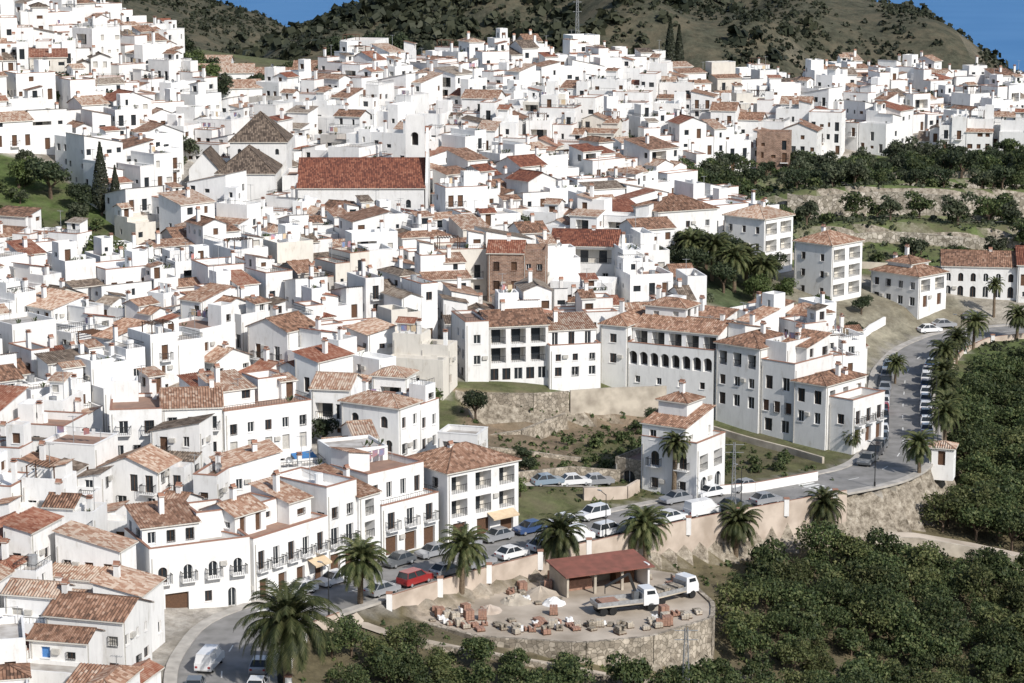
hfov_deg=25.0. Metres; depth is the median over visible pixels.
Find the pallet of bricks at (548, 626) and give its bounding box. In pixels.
[540,624,550,631]
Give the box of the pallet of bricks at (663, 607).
[658,604,669,615]
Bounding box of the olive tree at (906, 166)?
[903,156,926,169]
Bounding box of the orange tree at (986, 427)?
[959,417,995,433]
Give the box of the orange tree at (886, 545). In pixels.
[863,526,904,558]
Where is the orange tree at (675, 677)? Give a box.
[649,662,695,682]
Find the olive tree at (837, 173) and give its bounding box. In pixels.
[819,161,849,185]
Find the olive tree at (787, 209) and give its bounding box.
[779,204,793,212]
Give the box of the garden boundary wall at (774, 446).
[713,426,823,463]
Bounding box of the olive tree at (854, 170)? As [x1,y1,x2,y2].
[840,159,868,183]
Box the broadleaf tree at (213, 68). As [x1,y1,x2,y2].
[198,62,221,77]
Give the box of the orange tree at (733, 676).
[713,668,743,682]
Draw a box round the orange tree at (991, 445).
[972,435,1005,459]
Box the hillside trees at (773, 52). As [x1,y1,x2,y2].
[143,0,1017,72]
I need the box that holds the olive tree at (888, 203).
[880,194,902,219]
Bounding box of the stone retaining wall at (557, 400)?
[480,391,568,413]
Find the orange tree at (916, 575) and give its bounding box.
[892,564,946,605]
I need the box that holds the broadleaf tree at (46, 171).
[24,154,71,198]
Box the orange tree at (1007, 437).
[992,426,1023,459]
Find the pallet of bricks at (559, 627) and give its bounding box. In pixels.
[556,624,562,630]
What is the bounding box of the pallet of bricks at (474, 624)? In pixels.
[471,621,478,627]
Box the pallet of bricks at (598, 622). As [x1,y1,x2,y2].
[596,618,604,627]
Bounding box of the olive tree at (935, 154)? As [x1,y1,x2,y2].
[931,148,949,166]
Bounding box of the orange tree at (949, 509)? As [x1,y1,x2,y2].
[931,492,962,526]
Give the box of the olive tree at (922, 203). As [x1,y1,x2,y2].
[903,190,936,218]
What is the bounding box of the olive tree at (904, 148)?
[890,136,918,154]
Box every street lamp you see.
[317,561,329,614]
[597,489,606,536]
[734,463,741,501]
[867,440,875,486]
[928,406,938,440]
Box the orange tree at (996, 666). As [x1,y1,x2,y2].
[963,647,1012,679]
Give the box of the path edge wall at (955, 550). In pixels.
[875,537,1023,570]
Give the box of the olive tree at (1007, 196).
[987,192,1015,216]
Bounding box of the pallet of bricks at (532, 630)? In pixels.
[529,626,535,632]
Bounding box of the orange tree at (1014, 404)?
[1002,400,1023,418]
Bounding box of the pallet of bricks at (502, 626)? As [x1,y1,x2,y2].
[499,623,507,630]
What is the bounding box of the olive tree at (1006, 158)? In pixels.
[1001,147,1023,163]
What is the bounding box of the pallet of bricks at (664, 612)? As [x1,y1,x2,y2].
[660,611,669,617]
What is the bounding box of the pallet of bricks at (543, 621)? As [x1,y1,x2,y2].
[538,619,547,624]
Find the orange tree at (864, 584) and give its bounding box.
[859,583,888,601]
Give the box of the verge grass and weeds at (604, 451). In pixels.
[301,399,913,682]
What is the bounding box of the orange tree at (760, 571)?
[743,558,781,583]
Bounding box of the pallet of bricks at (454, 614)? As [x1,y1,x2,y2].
[450,611,459,619]
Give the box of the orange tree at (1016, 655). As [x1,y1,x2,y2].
[1000,638,1023,676]
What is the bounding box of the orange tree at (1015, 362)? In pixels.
[991,350,1023,374]
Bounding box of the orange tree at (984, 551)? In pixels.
[957,545,1008,579]
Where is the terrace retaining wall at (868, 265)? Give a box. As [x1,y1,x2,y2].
[792,252,940,268]
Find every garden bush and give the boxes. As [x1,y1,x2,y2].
[0,181,6,190]
[5,187,17,196]
[15,178,31,186]
[20,175,35,185]
[88,218,104,231]
[326,668,336,679]
[435,388,443,401]
[445,651,455,661]
[556,460,571,467]
[560,433,576,444]
[573,449,580,454]
[580,456,591,463]
[587,437,603,447]
[590,431,605,439]
[590,455,601,461]
[598,458,613,468]
[610,430,620,436]
[616,434,628,441]
[616,446,624,454]
[619,430,633,437]
[627,419,641,430]
[627,436,641,447]
[725,460,734,466]
[730,450,741,458]
[738,183,756,192]
[738,189,747,195]
[746,454,762,464]
[750,463,762,472]
[763,186,772,192]
[770,167,784,175]
[770,460,783,471]
[777,449,794,459]
[777,454,790,464]
[782,184,793,188]
[793,216,801,220]
[805,177,824,187]
[818,212,836,222]
[850,212,861,218]
[867,202,883,215]
[869,251,884,261]
[877,207,889,214]
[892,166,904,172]
[907,210,918,215]
[925,178,939,186]
[937,179,952,187]
[946,213,959,222]
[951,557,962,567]
[956,245,970,249]
[959,183,967,187]
[959,214,972,220]
[971,178,992,187]
[994,182,1004,188]
[1002,213,1018,222]
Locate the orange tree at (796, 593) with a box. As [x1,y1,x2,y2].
[779,581,827,611]
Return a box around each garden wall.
[518,466,619,482]
[583,479,639,500]
[720,471,817,493]
[862,317,885,336]
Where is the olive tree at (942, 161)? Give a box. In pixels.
[934,150,960,169]
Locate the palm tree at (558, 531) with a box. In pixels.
[531,509,589,560]
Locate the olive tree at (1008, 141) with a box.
[1002,138,1023,152]
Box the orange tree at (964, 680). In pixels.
[944,671,981,682]
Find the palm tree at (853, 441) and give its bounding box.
[841,429,861,447]
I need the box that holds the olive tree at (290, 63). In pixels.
[277,61,292,66]
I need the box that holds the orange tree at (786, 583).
[776,578,807,611]
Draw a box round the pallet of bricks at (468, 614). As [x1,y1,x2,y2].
[463,608,474,620]
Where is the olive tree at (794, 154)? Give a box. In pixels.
[790,149,803,161]
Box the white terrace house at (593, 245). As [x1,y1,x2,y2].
[551,225,621,276]
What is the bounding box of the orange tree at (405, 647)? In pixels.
[395,640,426,681]
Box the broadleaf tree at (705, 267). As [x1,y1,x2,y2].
[692,225,722,269]
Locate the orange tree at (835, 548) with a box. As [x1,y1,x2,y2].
[829,535,855,564]
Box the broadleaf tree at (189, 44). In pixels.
[185,35,196,49]
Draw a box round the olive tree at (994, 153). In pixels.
[983,148,1004,158]
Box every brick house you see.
[486,233,549,301]
[756,129,791,174]
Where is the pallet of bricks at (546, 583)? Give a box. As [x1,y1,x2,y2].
[544,579,552,589]
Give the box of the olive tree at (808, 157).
[793,151,817,164]
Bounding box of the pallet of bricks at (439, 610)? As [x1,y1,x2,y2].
[434,606,444,617]
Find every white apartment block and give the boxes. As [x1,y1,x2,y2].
[451,299,549,384]
[545,308,600,391]
[722,199,795,272]
[792,224,864,301]
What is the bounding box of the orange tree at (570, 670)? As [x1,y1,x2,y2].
[549,652,597,682]
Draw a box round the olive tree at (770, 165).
[759,161,776,175]
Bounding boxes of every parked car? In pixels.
[185,675,205,682]
[247,675,269,682]
[248,655,270,674]
[288,578,318,592]
[315,568,346,587]
[363,580,400,597]
[380,549,416,568]
[396,567,433,587]
[414,541,448,559]
[428,561,456,577]
[465,554,497,569]
[469,537,482,543]
[479,526,513,543]
[494,544,529,560]
[512,518,546,535]
[526,538,552,551]
[530,472,564,486]
[549,511,578,523]
[560,472,591,486]
[575,502,610,521]
[585,472,614,485]
[590,519,624,537]
[654,508,687,523]
[658,489,692,504]
[698,483,725,497]
[717,496,750,509]
[732,477,754,492]
[749,491,782,504]
[856,451,877,465]
[867,441,883,458]
[874,437,888,450]
[879,381,890,390]
[879,387,889,400]
[880,374,891,382]
[881,368,892,375]
[882,359,891,367]
[883,430,888,439]
[884,401,888,409]
[884,415,888,424]
[884,423,888,431]
[916,323,942,333]
[920,378,931,388]
[920,385,931,393]
[920,393,931,400]
[920,400,931,408]
[920,407,931,415]
[920,415,932,425]
[921,370,931,379]
[921,422,932,433]
[922,365,933,369]
[924,357,934,364]
[931,318,956,326]
[962,310,985,318]
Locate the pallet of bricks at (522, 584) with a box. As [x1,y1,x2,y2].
[517,580,527,590]
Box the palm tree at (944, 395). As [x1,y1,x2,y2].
[926,387,965,421]
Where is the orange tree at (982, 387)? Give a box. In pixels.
[962,377,1002,405]
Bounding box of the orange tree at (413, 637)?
[399,619,433,651]
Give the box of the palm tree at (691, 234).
[674,226,706,253]
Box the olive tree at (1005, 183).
[1002,175,1023,188]
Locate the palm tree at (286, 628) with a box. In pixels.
[233,577,342,682]
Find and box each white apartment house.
[109,375,223,454]
[196,363,316,459]
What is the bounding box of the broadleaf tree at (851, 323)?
[845,321,864,333]
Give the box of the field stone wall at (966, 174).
[894,171,976,178]
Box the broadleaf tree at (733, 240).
[718,230,748,251]
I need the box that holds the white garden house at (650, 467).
[615,379,724,498]
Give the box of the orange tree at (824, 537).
[792,519,847,551]
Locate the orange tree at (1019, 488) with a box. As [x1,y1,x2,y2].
[996,475,1023,504]
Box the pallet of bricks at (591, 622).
[587,619,595,626]
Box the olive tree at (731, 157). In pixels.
[711,150,741,167]
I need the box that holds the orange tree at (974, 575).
[955,561,997,602]
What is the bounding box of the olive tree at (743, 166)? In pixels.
[720,163,748,181]
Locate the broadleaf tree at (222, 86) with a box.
[217,76,234,94]
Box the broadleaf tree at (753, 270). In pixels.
[748,252,777,276]
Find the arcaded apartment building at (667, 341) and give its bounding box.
[597,284,736,417]
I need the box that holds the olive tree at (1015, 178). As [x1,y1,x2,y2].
[1005,170,1023,188]
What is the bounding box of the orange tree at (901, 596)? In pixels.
[891,589,909,599]
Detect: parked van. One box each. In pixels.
[194,644,224,672]
[569,523,594,540]
[683,497,720,516]
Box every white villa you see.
[337,376,438,455]
[869,244,948,319]
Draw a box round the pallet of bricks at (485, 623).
[481,621,487,625]
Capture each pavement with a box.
[163,324,1008,682]
[266,340,979,682]
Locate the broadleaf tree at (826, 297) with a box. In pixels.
[815,292,831,300]
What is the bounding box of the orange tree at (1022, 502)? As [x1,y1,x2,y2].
[1016,498,1023,512]
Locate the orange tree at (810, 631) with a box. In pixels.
[790,615,827,643]
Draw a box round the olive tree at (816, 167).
[812,162,824,171]
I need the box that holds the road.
[177,326,1023,682]
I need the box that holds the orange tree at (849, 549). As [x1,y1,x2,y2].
[829,531,874,569]
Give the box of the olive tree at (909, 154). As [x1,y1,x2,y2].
[902,151,934,166]
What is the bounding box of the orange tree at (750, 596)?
[713,579,769,618]
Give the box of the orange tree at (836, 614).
[819,604,855,641]
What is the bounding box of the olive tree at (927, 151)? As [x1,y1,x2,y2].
[922,144,944,158]
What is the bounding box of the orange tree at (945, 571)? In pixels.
[932,567,957,588]
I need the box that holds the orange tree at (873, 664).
[841,650,891,679]
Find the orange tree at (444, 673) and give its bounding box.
[427,666,468,682]
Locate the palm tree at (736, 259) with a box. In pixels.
[714,243,755,292]
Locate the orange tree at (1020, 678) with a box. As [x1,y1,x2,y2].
[1014,675,1023,682]
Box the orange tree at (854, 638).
[831,627,868,655]
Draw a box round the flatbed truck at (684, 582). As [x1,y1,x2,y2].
[654,572,698,606]
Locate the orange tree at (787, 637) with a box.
[774,632,798,658]
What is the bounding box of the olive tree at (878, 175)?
[868,168,889,182]
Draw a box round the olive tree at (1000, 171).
[989,163,1015,188]
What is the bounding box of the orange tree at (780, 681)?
[761,678,783,682]
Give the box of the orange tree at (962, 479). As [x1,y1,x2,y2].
[957,471,981,486]
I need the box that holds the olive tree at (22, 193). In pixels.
[9,187,31,203]
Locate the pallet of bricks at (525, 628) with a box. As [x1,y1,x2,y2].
[523,625,528,631]
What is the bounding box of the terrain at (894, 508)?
[0,0,1023,682]
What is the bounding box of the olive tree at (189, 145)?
[183,135,202,158]
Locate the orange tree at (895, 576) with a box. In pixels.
[866,562,910,595]
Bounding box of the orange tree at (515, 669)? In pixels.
[497,660,530,682]
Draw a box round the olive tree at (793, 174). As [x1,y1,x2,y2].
[782,167,809,187]
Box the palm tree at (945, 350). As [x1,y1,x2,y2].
[926,339,962,364]
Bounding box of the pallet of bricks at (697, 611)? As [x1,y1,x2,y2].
[694,609,701,614]
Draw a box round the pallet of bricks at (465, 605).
[460,602,470,608]
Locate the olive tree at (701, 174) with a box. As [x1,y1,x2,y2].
[698,170,710,182]
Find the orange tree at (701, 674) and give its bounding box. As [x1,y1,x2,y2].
[679,655,723,682]
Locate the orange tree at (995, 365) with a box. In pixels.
[966,355,1010,380]
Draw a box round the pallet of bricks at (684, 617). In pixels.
[681,615,688,619]
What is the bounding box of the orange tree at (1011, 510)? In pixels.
[974,505,1020,541]
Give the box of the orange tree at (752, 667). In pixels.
[740,650,775,682]
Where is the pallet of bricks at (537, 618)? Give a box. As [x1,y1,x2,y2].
[532,616,544,620]
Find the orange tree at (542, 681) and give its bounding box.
[515,678,549,682]
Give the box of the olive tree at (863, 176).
[846,158,870,179]
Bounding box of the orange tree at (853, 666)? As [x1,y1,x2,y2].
[834,660,873,682]
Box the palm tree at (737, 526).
[717,499,763,557]
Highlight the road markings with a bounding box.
[221,331,1006,677]
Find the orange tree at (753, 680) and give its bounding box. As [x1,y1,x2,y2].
[717,675,762,682]
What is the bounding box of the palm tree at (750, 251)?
[729,242,760,280]
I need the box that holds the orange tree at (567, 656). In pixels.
[550,651,580,672]
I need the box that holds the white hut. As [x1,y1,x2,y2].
[928,440,958,480]
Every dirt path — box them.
[351,612,605,674]
[880,532,1021,555]
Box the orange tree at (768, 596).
[759,580,783,605]
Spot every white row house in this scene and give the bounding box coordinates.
[198,469,331,600]
[271,451,382,569]
[330,446,438,557]
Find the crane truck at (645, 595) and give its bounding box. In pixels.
[590,573,658,615]
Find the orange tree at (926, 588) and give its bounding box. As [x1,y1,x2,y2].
[909,579,958,604]
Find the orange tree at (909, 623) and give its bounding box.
[876,598,937,654]
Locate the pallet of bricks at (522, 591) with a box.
[518,589,525,594]
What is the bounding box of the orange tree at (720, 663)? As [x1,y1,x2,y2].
[703,656,734,680]
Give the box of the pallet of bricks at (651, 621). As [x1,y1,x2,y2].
[647,618,655,625]
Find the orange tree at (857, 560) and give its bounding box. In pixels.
[834,557,870,576]
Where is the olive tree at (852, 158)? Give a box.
[839,155,859,163]
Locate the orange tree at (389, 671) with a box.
[370,659,403,682]
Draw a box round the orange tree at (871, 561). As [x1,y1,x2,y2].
[860,553,884,569]
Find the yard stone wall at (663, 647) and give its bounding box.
[426,572,714,666]
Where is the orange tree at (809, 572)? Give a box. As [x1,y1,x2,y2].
[784,559,813,579]
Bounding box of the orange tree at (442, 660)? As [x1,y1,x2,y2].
[422,644,457,674]
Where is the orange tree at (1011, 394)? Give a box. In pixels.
[988,382,1023,406]
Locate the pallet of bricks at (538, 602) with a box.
[533,600,541,604]
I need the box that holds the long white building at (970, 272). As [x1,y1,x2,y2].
[939,245,1023,302]
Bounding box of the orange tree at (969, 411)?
[954,399,995,426]
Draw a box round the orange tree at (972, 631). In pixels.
[956,622,980,648]
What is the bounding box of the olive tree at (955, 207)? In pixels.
[938,191,977,223]
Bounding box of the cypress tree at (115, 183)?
[110,164,120,191]
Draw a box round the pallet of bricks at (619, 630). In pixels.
[614,624,626,635]
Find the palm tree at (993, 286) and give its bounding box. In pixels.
[985,276,1004,317]
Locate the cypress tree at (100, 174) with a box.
[91,141,109,215]
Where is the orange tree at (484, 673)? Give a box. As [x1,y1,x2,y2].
[453,660,495,682]
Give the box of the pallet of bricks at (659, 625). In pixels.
[653,621,662,628]
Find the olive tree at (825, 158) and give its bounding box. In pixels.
[816,150,840,169]
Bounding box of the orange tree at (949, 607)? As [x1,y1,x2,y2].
[916,592,968,631]
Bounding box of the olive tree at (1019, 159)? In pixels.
[1012,152,1023,164]
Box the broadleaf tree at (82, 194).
[64,182,96,204]
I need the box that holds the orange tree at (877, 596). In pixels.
[846,583,905,637]
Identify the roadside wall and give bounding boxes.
[284,612,339,682]
[386,488,846,610]
[953,333,1023,366]
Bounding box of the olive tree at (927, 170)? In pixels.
[912,166,932,184]
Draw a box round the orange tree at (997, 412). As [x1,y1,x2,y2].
[985,404,1010,425]
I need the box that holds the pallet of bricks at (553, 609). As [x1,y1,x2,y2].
[549,604,557,615]
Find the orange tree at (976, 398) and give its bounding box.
[960,393,994,419]
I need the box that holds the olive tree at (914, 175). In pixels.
[906,168,926,185]
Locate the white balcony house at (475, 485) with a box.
[407,440,521,542]
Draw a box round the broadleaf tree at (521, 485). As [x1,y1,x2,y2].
[518,476,527,497]
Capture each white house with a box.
[0,0,14,15]
[0,10,33,46]
[0,32,16,54]
[0,55,7,96]
[0,95,12,111]
[0,111,34,152]
[0,205,41,230]
[0,221,17,238]
[0,231,13,247]
[0,246,26,278]
[0,264,4,279]
[0,268,35,313]
[0,274,34,289]
[0,302,56,353]
[0,303,10,314]
[0,334,2,353]
[0,352,18,367]
[0,363,24,385]
[0,384,27,434]
[0,421,46,452]
[0,421,60,471]
[0,450,29,501]
[0,495,21,516]
[0,506,64,563]
[0,538,9,558]
[0,538,52,579]
[0,564,15,607]
[0,577,75,633]
[0,606,26,663]
[0,663,31,682]
[1,24,28,70]
[4,56,55,108]
[4,236,47,265]
[7,85,49,110]
[7,398,87,437]
[8,329,48,378]
[11,252,61,292]
[12,215,47,239]
[15,0,58,24]
[16,359,102,431]
[19,0,49,35]
[21,443,76,511]
[22,373,50,382]
[25,283,87,321]
[25,623,105,682]
[25,633,29,659]
[26,108,71,154]
[28,33,51,68]
[28,45,67,73]
[31,228,56,263]
[33,27,62,46]
[34,340,87,379]
[35,210,60,230]
[38,371,101,431]
[41,476,107,530]
[41,578,153,664]
[44,416,117,469]
[46,252,77,270]
[46,278,94,301]
[47,334,75,350]
[48,3,76,31]
[48,217,91,254]
[50,0,84,26]
[51,26,75,64]
[52,239,105,299]
[52,520,138,589]
[54,102,80,122]
[54,127,111,168]
[54,572,92,592]
[55,60,92,102]
[56,296,115,329]
[56,314,108,348]
[58,71,95,109]
[58,457,113,503]
[60,21,80,38]
[65,34,90,60]
[65,663,143,682]
[66,91,109,111]
[66,132,123,186]
[67,108,111,132]
[72,13,120,63]
[75,351,140,432]
[76,45,111,77]
[77,0,96,16]
[82,149,133,214]
[83,20,113,26]
[84,324,145,381]
[85,235,120,261]
[89,560,166,651]
[90,280,151,301]
[90,318,147,349]
[91,0,104,14]
[92,0,121,19]
[92,69,125,91]
[95,73,108,95]
[96,248,148,284]
[96,290,130,321]
[97,73,123,79]
[97,443,181,503]
[99,126,132,140]
[103,93,139,134]
[103,185,164,224]
[104,11,131,30]
[104,85,152,119]
[106,290,125,298]
[107,500,129,535]
[108,232,158,260]
[110,655,164,682]
[111,53,145,80]
[113,202,159,244]
[113,295,165,324]
[118,143,172,190]
[118,241,162,264]
[119,19,146,62]
[120,13,141,25]
[120,133,153,161]
[121,0,152,23]
[124,31,165,70]
[124,69,163,90]
[125,74,155,100]
[128,313,204,386]
[130,120,184,173]
[131,24,159,33]
[134,129,181,184]
[136,365,166,392]
[139,226,186,244]
[140,115,157,125]
[142,16,184,53]
[143,33,167,49]
[143,261,200,293]
[144,230,194,261]
[145,246,174,275]
[147,413,214,472]
[148,50,191,80]
[148,282,179,312]
[149,67,195,100]
[150,286,186,297]
[151,182,183,218]
[152,88,183,112]
[152,107,171,124]
[153,309,171,324]
[156,18,170,22]
[158,187,216,238]
[160,246,179,264]
[162,451,229,500]
[163,32,182,57]
[164,482,204,501]
[166,113,202,158]
[166,242,209,277]
[169,368,203,386]
[174,222,185,229]
[174,282,232,318]
[176,105,217,122]
[177,370,211,386]
[178,57,217,91]
[179,301,235,355]
[180,80,221,115]
[184,206,240,244]
[185,170,246,215]
[186,122,234,161]
[191,245,245,283]
[194,265,260,296]
[198,63,254,78]
[198,106,249,134]
[201,55,234,62]
[203,226,257,257]
[204,341,251,371]
[206,295,270,352]
[209,439,282,495]
[213,225,267,257]
[215,186,260,234]
[217,79,262,101]
[221,94,248,115]
[222,146,229,161]
[238,100,256,119]
[238,285,249,299]
[238,346,284,373]
[244,253,292,298]
[245,184,272,224]
[245,222,275,236]
[245,305,314,364]
[248,93,292,116]
[252,206,308,234]
[254,67,313,74]
[256,64,299,95]
[263,219,312,263]
[265,186,301,213]
[265,209,292,224]
[268,296,313,320]
[269,108,293,132]
[274,89,315,106]
[276,337,354,398]
[281,435,324,471]
[283,263,327,308]
[285,56,310,90]
[286,98,317,139]
[287,316,356,360]
[290,131,309,160]
[293,60,317,66]
[293,195,320,215]
[294,296,342,331]
[296,129,319,145]
[296,143,327,161]
[299,69,331,98]
[301,219,322,234]
[301,222,331,260]
[301,276,349,320]
[302,208,337,238]
[308,371,379,438]
[309,202,360,221]
[311,47,354,76]
[311,72,351,94]
[313,89,351,133]
[314,125,328,139]
[314,241,368,288]
[315,419,379,443]
[317,435,387,464]
[318,199,356,215]
[325,207,353,238]
[328,103,371,132]
[328,140,378,156]
[328,258,383,319]
[328,270,355,292]
[330,84,363,107]
[332,238,344,246]
[333,58,383,89]
[334,41,376,58]
[337,206,389,238]
[340,308,375,334]
[341,34,416,58]
[345,219,398,257]
[345,317,396,354]
[346,114,382,143]
[349,81,365,96]
[352,94,385,123]
[353,50,386,62]
[353,351,395,389]
[355,190,378,209]
[358,243,414,273]
[364,142,391,156]
[365,79,394,106]
[367,52,412,77]
[367,265,379,274]
[369,365,418,392]
[370,43,405,61]
[370,119,405,156]
[376,91,414,128]
[376,198,411,214]
[377,66,414,96]
[377,255,419,289]
[377,304,430,338]
[380,275,437,338]
[384,200,411,229]
[385,85,428,113]
[391,316,456,399]
[393,122,402,129]
[396,228,409,232]
[397,52,419,72]
[398,220,450,261]
[401,204,436,213]
[402,210,456,237]
[405,52,415,63]
[409,55,451,70]
[411,72,442,108]
[414,236,472,318]
[415,61,433,74]
[416,48,424,58]
[416,50,441,62]
[417,99,452,132]
[425,124,441,150]
[425,146,453,165]
[426,58,468,69]
[429,103,461,110]
[429,108,450,136]
[429,204,451,230]
[430,163,443,202]
[430,176,459,209]
[432,165,465,191]
[434,62,471,95]
[434,167,487,211]
[434,228,486,295]
[435,39,458,50]
[437,424,487,447]
[439,294,490,339]
[441,123,485,152]
[442,41,466,61]
[442,274,493,308]
[443,96,450,99]
[443,218,448,233]
[445,112,487,131]
[446,147,497,168]
[448,213,491,237]
[449,67,486,104]
[450,237,466,241]
[452,200,477,213]
[457,31,493,58]
[460,89,506,112]
[461,98,501,119]
[461,120,501,149]
[464,57,483,76]
[466,161,501,175]
[468,208,520,220]
[473,225,533,287]
[475,41,513,69]
[475,201,522,230]
[479,134,525,162]
[480,173,513,207]
[482,64,513,89]
[487,28,515,49]
[487,85,510,103]
[488,166,513,188]
[488,194,527,214]
[490,268,553,309]
[492,104,518,121]
[494,120,537,142]
[494,154,547,173]
[494,283,539,308]
[497,59,535,87]
[503,79,527,98]
[503,134,547,153]
[503,213,549,243]
[504,169,557,193]
[507,39,539,66]
[508,99,523,105]
[510,104,538,118]
[512,110,527,134]
[517,191,549,208]
[519,93,527,100]
[522,198,567,223]
[523,81,565,110]
[526,110,555,137]
[531,76,545,94]
[532,60,560,91]
[533,34,553,62]
[533,164,543,172]
[534,146,578,178]
[534,227,579,285]
[538,46,572,85]
[538,131,564,152]
[539,94,581,127]
[543,177,585,206]
[543,309,560,312]
[545,210,569,233]
[549,174,572,185]
[550,275,617,294]
[552,111,588,156]
[552,277,575,311]
[554,149,568,165]
[557,52,588,62]
[559,87,574,104]
[560,68,591,95]
[563,30,588,54]
[563,34,599,45]
[563,89,575,98]
[564,190,582,216]
[567,55,603,79]
[567,156,607,184]
[568,183,611,228]
[569,90,603,126]
[569,143,624,175]
[573,280,617,340]
[577,135,620,153]
[578,35,607,62]
[578,180,625,196]
[578,268,625,314]
[581,109,623,138]
[586,74,597,78]
[589,68,630,94]
[593,56,622,78]
[598,194,615,198]
[601,203,653,228]
[602,111,628,136]
[603,40,620,56]
[604,90,633,118]
[605,166,636,184]
[607,167,642,186]
[611,46,634,56]
[611,136,628,155]
[612,199,635,212]
[614,232,654,276]
[615,79,652,113]
[615,148,637,166]
[615,188,656,203]
[616,251,672,301]
[617,216,676,263]
[619,51,646,69]
[620,56,645,80]
[621,183,668,198]
[623,133,679,167]
[623,159,671,192]
[625,302,646,310]
[627,103,667,136]
[630,208,669,267]
[631,70,660,102]
[631,83,652,89]
[631,192,719,252]
[634,48,670,70]
[638,118,678,158]
[644,158,697,192]
[649,49,687,81]
[649,278,696,301]
[650,294,685,300]
[653,91,685,113]
[655,263,693,279]
[656,76,693,115]
[659,107,687,120]
[661,71,678,81]
[668,114,707,158]
[671,61,693,67]
[673,67,711,91]
[673,259,706,304]
[674,176,712,198]
[678,139,705,168]
[691,89,719,118]
[694,85,718,97]
[694,106,710,120]
[697,187,738,200]
[698,295,738,319]
[701,119,727,159]
[702,190,748,233]
[705,61,742,91]
[705,183,745,196]
[709,99,740,128]
[713,86,744,97]
[718,93,739,103]
[721,111,750,171]
[728,193,766,200]
[728,311,770,336]
[730,291,784,331]
[731,82,774,111]
[732,302,780,331]
[735,62,753,78]
[737,112,767,133]
[738,73,763,94]
[742,133,752,141]
[743,103,754,111]
[743,189,778,208]
[745,134,754,168]
[747,57,769,68]
[747,296,795,315]
[751,56,776,84]
[753,119,766,168]
[757,89,780,118]
[762,117,789,129]
[766,75,803,103]
[766,331,810,362]
[776,99,812,124]
[777,72,786,77]
[779,93,814,108]
[779,303,828,333]
[781,78,798,82]
[781,119,822,156]
[785,313,806,316]
[786,302,835,330]
[794,69,804,77]
[797,77,831,94]
[798,291,836,325]
[802,83,842,108]
[805,58,831,85]
[809,102,845,157]
[814,106,846,119]
[815,66,845,93]
[816,366,860,387]
[826,323,860,371]
[828,49,863,66]
[828,325,865,372]
[830,334,859,371]
[830,349,845,367]
[832,313,869,383]
[833,100,843,108]
[840,64,857,84]
[840,69,856,90]
[841,56,867,80]
[843,84,875,102]
[843,99,872,119]
[845,119,865,150]
[849,77,883,96]
[857,66,889,88]
[858,101,901,155]
[868,64,889,70]
[873,101,913,144]
[874,89,898,103]
[877,85,904,104]
[878,54,901,66]
[885,67,914,90]
[896,54,917,77]
[898,63,933,87]
[901,83,930,110]
[902,104,914,135]
[913,59,945,95]
[913,108,924,132]
[915,107,942,130]
[917,116,941,144]
[918,50,942,68]
[924,87,950,108]
[930,104,946,111]
[931,69,952,76]
[931,73,953,84]
[938,84,952,103]
[939,107,966,147]
[943,104,977,122]
[948,64,966,76]
[950,106,984,122]
[951,82,989,106]
[952,70,974,86]
[955,85,977,91]
[962,55,986,84]
[965,104,993,152]
[978,81,1007,98]
[981,85,1021,110]
[984,65,1014,83]
[985,68,996,83]
[989,74,1023,108]
[993,105,1015,148]
[999,102,1023,149]
[1003,74,1023,93]
[1013,60,1023,80]
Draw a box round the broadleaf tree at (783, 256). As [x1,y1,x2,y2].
[767,251,787,270]
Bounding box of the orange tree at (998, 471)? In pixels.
[986,465,1011,478]
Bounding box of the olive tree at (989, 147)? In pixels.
[984,145,1001,155]
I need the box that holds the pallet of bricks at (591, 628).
[587,626,596,631]
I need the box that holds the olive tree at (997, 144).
[993,140,1017,149]
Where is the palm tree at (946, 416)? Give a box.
[926,398,963,440]
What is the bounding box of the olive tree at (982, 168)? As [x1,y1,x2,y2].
[967,165,997,188]
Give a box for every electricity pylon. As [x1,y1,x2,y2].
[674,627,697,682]
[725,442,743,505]
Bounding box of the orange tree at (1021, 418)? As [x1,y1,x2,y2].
[1013,416,1023,429]
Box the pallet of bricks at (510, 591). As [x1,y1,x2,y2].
[506,589,514,594]
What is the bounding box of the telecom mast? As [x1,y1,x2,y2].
[573,0,581,33]
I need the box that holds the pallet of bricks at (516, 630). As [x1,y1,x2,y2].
[512,627,520,634]
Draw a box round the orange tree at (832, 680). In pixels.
[802,673,844,682]
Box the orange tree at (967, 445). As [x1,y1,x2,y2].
[952,433,991,470]
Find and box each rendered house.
[249,86,281,102]
[280,259,333,289]
[292,160,297,167]
[320,127,345,147]
[358,42,369,50]
[516,29,554,52]
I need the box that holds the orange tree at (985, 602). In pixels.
[965,592,1004,614]
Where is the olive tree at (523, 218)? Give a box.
[512,212,529,220]
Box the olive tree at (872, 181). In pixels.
[850,176,876,184]
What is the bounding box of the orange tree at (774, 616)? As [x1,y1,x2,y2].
[758,610,795,640]
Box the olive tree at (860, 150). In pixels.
[850,146,877,162]
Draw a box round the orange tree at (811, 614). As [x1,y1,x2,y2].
[775,598,823,635]
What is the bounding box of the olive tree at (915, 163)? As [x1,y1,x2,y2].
[905,158,929,170]
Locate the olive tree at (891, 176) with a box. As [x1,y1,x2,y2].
[883,171,896,184]
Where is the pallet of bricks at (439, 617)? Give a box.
[437,614,445,620]
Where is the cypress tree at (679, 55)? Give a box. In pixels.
[675,24,684,60]
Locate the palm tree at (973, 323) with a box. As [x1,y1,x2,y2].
[960,309,991,349]
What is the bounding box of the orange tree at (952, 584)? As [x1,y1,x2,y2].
[944,576,971,600]
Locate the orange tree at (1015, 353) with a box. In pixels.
[997,345,1023,360]
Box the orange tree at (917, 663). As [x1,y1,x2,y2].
[903,651,935,677]
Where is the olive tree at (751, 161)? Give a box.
[732,155,758,169]

